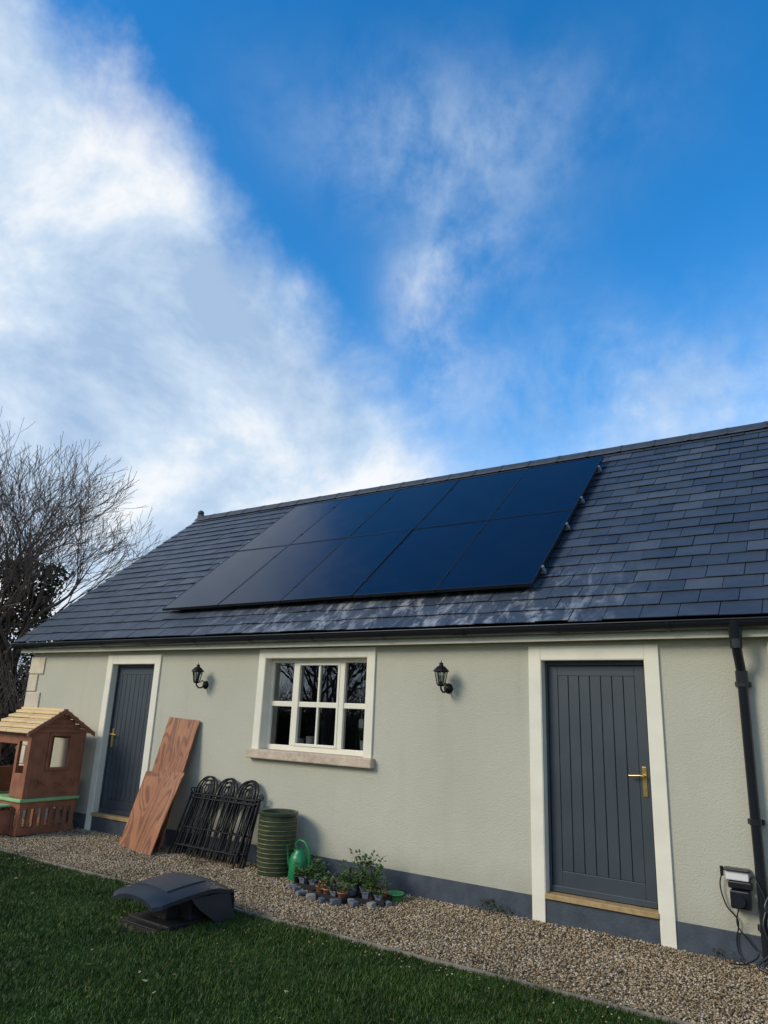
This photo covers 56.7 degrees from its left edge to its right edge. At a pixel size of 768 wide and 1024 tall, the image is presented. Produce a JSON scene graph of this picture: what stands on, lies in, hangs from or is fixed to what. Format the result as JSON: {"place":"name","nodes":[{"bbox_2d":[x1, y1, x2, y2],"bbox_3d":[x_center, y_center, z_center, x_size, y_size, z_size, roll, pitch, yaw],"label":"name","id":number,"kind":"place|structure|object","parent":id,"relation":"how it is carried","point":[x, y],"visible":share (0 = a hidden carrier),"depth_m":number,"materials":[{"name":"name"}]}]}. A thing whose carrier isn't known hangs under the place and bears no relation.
{"place":"outdoors","nodes":[
{"label":"outdoors","id":0,"kind":"place"},
{"bbox_2d":[0,848,679,1023],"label":"lawn","id":1,"kind":"structure","parent":0,"point":[49,938],"depth_m":4.43,"materials":[{"name":"plant"}]},
{"bbox_2d":[113,872,233,931],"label":"robot lawnmower garage","id":2,"kind":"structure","parent":1,"relation":"on","point":[173,900],"depth_m":5.47,"materials":[{"name":"grey plastic"}]},
{"bbox_2d":[0,849,693,1023],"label":"lawn edging","id":3,"kind":"object","parent":1,"relation":"on","point":[462,967],"visible":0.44,"depth_m":4.82,"materials":[{"name":"grey concrete"}]},
{"bbox_2d":[0,817,767,1023],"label":"gravel path","id":4,"kind":"structure","parent":0,"point":[646,976],"depth_m":5.33,"materials":[{"name":"beige gravel"}]},
{"bbox_2d":[0,707,94,835],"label":"toy playhouse","id":5,"kind":"object","parent":4,"relation":"on","point":[34,783],"visible":1,"depth_m":8.98,"materials":[{"name":"brown wood"}]},
{"bbox_2d":[119,771,184,855],"bbox_3d":[-2.720,3.436,8.208,0.772,0.853,0.304,-8,-19,33],"label":"plywood board","id":6,"kind":"object","parent":4,"relation":"on","point":[156,794],"visible":0.99,"depth_m":8.21,"materials":[{"name":"brown wood"}]},
{"bbox_2d":[152,717,199,852],"bbox_3d":[-2.601,3.186,8.420,0.640,1.458,0.349,-8,-19,33],"label":"plywood board","id":7,"kind":"object","parent":4,"relation":"on","point":[177,741],"visible":0.56,"depth_m":8.56,"materials":[{"name":"brown wood"}]},
{"bbox_2d":[167,776,259,868],"bbox_3d":[-1.861,3.385,7.849,1.122,0.843,0.280,-8,-19,33],"label":"metal fence panel","id":8,"kind":"object","parent":4,"relation":"on","point":[183,826],"visible":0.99,"depth_m":7.84,"materials":[{"name":"black metal"}]},
{"bbox_2d":[175,776,263,867],"bbox_3d":[-1.807,3.380,7.841,1.102,0.850,0.244,-8,-19,33],"label":"metal fence panel","id":9,"kind":"object","parent":4,"relation":"on","point":[236,833],"visible":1,"depth_m":7.81,"materials":[{"name":"black metal"}]},
{"bbox_2d":[179,778,263,868],"bbox_3d":[-1.796,3.395,7.856,1.089,0.850,0.207,-8,-19,33],"label":"metal fence panel","id":10,"kind":"object","parent":4,"relation":"on","point":[248,848],"visible":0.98,"depth_m":7.77,"materials":[{"name":"black metal"}]},
{"bbox_2d":[257,808,298,878],"bbox_3d":[-1.094,3.359,7.226,0.411,0.605,0.411,-8,-19,33],"label":"ribbed plant pot","id":11,"kind":"object","parent":4,"relation":"on","point":[276,832],"visible":0.91,"depth_m":7.09,"materials":[{"name":"green plastic"}]},
{"bbox_2d":[286,839,310,881],"bbox_3d":[-0.868,3.426,7.020,0.294,0.382,0.220,4,-16,-4],"label":"watering can","id":12,"kind":"object","parent":4,"relation":"on","point":[301,856],"visible":0.73,"depth_m":6.96,"materials":[{"name":"green plastic"}]},
{"bbox_2d":[288,848,403,907],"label":"potted plant trays","id":13,"kind":"object","parent":4,"relation":"on","point":[350,891],"visible":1,"depth_m":6.39,"materials":[{"name":"green plant"}]},
{"bbox_2d":[2,833,765,1021],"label":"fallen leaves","id":14,"kind":"object","parent":4,"relation":"on","point":[139,971],"visible":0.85,"depth_m":4.79,"materials":[{"name":"brown plant"}]},
{"bbox_2d":[187,848,736,962],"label":"weeds","id":15,"kind":"object","parent":4,"relation":"on","point":[493,903],"visible":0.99,"depth_m":6.09,"materials":[{"name":"green plant"}]},
{"bbox_2d":[0,0,767,687],"label":"sky","id":16,"kind":"structure","parent":0,"point":[254,253],"materials":[{"name":"blue"}]},
{"label":"ground","id":17,"kind":"structure","parent":0,"visible":0},
{"bbox_2d":[0,601,49,765],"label":"hedge","id":18,"kind":"object","parent":17,"relation":"on","point":[14,706],"visible":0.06,"depth_m":14.01,"materials":[{"name":"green plant"}]},
{"bbox_2d":[0,409,163,765],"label":"bare tree","id":19,"kind":"object","parent":17,"relation":"on","point":[17,570],"visible":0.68,"depth_m":15.77,"materials":[{"name":"brown plant"}]},
{"bbox_2d":[10,421,767,965],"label":"rendered outbuilding","id":20,"kind":"structure","parent":17,"relation":"on","point":[582,743],"depth_m":6.79,"materials":[{"name":"paint"}]},
{"bbox_2d":[98,665,154,815],"bbox_3d":[-3.317,2.977,9.379,0.868,1.882,0.112,-8,-19,33],"label":"left door","id":21,"kind":"structure","parent":20,"relation":"in","point":[131,703],"depth_m":9.38,"materials":[{"name":"grey wood"}]},
{"bbox_2d":[192,663,208,688],"bbox_3d":[-2.241,1.987,8.648,0.156,0.310,0.228,-8,-19,33],"label":"wall lantern","id":22,"kind":"object","parent":20,"relation":"attached to","point":[200,671],"depth_m":8.61,"materials":[{"name":"black metal"}]},
{"bbox_2d":[265,658,366,756],"bbox_3d":[-0.722,2.123,7.832,1.428,0.996,0.070,-8,-19,33],"label":"window frame","id":23,"kind":"structure","parent":20,"relation":"in","point":[341,704],"depth_m":7.83,"materials":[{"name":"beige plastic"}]},
{"bbox_2d":[176,465,601,597],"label":"solar mounting rails","id":24,"kind":"object","parent":20,"relation":"on","point":[543,571],"visible":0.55,"depth_m":8.35,"materials":[{"name":"metal"}]},
{"bbox_2d":[162,545,287,610],"bbox_3d":[-2.201,0.914,10.045,1.056,0.035,1.657,-8,21,33],"label":"solar panel","id":25,"kind":"object","parent":24,"relation":"on","point":[216,586],"visible":0.91,"depth_m":9.95,"materials":[{"name":"glass"}]},
{"bbox_2d":[218,538,345,606],"bbox_3d":[-1.314,0.786,9.468,1.056,0.036,1.657,-8,21,33],"label":"solar panel","id":26,"kind":"object","parent":24,"relation":"on","point":[277,578],"visible":0.96,"depth_m":9.37,"materials":[{"name":"blue glass"}]},
{"bbox_2d":[238,498,344,550],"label":"solar panel","id":27,"kind":"object","parent":24,"relation":"on","point":[291,526],"visible":0.84,"depth_m":11.29,"materials":[{"name":"blue glass"}]},
{"bbox_2d":[289,489,398,544],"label":"solar panel","id":28,"kind":"object","parent":24,"relation":"on","point":[345,517],"visible":0.84,"depth_m":10.71,"materials":[{"name":"blue glass"}]},
{"bbox_2d":[280,529,412,602],"bbox_3d":[-0.427,0.654,8.890,1.056,0.036,1.657,-9,21,33],"label":"solar panel","id":29,"kind":"object","parent":24,"relation":"on","point":[347,567],"visible":1,"depth_m":8.78,"materials":[{"name":"blue glass"}]},
{"bbox_2d":[349,479,459,536],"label":"solar panel","id":30,"kind":"object","parent":24,"relation":"on","point":[405,508],"visible":0.93,"depth_m":10.14,"materials":[{"name":"blue glass"}]},
{"bbox_2d":[352,520,487,597],"bbox_3d":[0.462,0.532,8.315,1.056,0.035,1.657,-8,21,33],"label":"solar panel","id":31,"kind":"object","parent":24,"relation":"on","point":[421,561],"visible":0.97,"depth_m":8.20,"materials":[{"name":"blue glass"}]},
{"bbox_2d":[415,469,526,528],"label":"solar panel","id":32,"kind":"object","parent":24,"relation":"on","point":[474,499],"visible":0.84,"depth_m":9.55,"materials":[{"name":"blue glass"}]},
{"bbox_2d":[436,510,573,592],"bbox_3d":[1.349,0.403,7.739,1.056,0.037,1.657,-8,21,33],"label":"solar panel","id":33,"kind":"object","parent":24,"relation":"on","point":[511,552],"visible":1,"depth_m":7.62,"materials":[{"name":"blue glass"}]},
{"bbox_2d":[489,456,603,519],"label":"solar panel","id":34,"kind":"object","parent":24,"relation":"on","point":[561,486],"visible":0.96,"depth_m":8.96,"materials":[{"name":"blue glass"}]},
{"bbox_2d":[84,642,767,949],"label":"door and window surrounds","id":35,"kind":"structure","parent":20,"relation":"in","point":[648,653],"depth_m":6.25,"materials":[{"name":"beige paint"}]},
{"bbox_2d":[433,660,452,693],"bbox_3d":[0.565,1.579,6.827,0.156,0.310,0.228,-8,-19,33],"label":"wall lantern","id":36,"kind":"object","parent":20,"relation":"attached to","point":[448,687],"depth_m":6.79,"materials":[{"name":"black metal"}]},
{"bbox_2d":[545,661,657,908],"bbox_3d":[1.831,2.232,6.036,0.899,1.892,0.112,-8,-19,33],"label":"right door","id":37,"kind":"structure","parent":20,"relation":"in","point":[601,828],"depth_m":6.00,"materials":[{"name":"grey wood"}]},
{"bbox_2d":[719,865,767,973],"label":"outdoor socket box","id":38,"kind":"object","parent":20,"relation":"attached to","point":[740,884],"visible":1,"depth_m":5.10,"materials":[{"name":"black plastic"}]}
]}

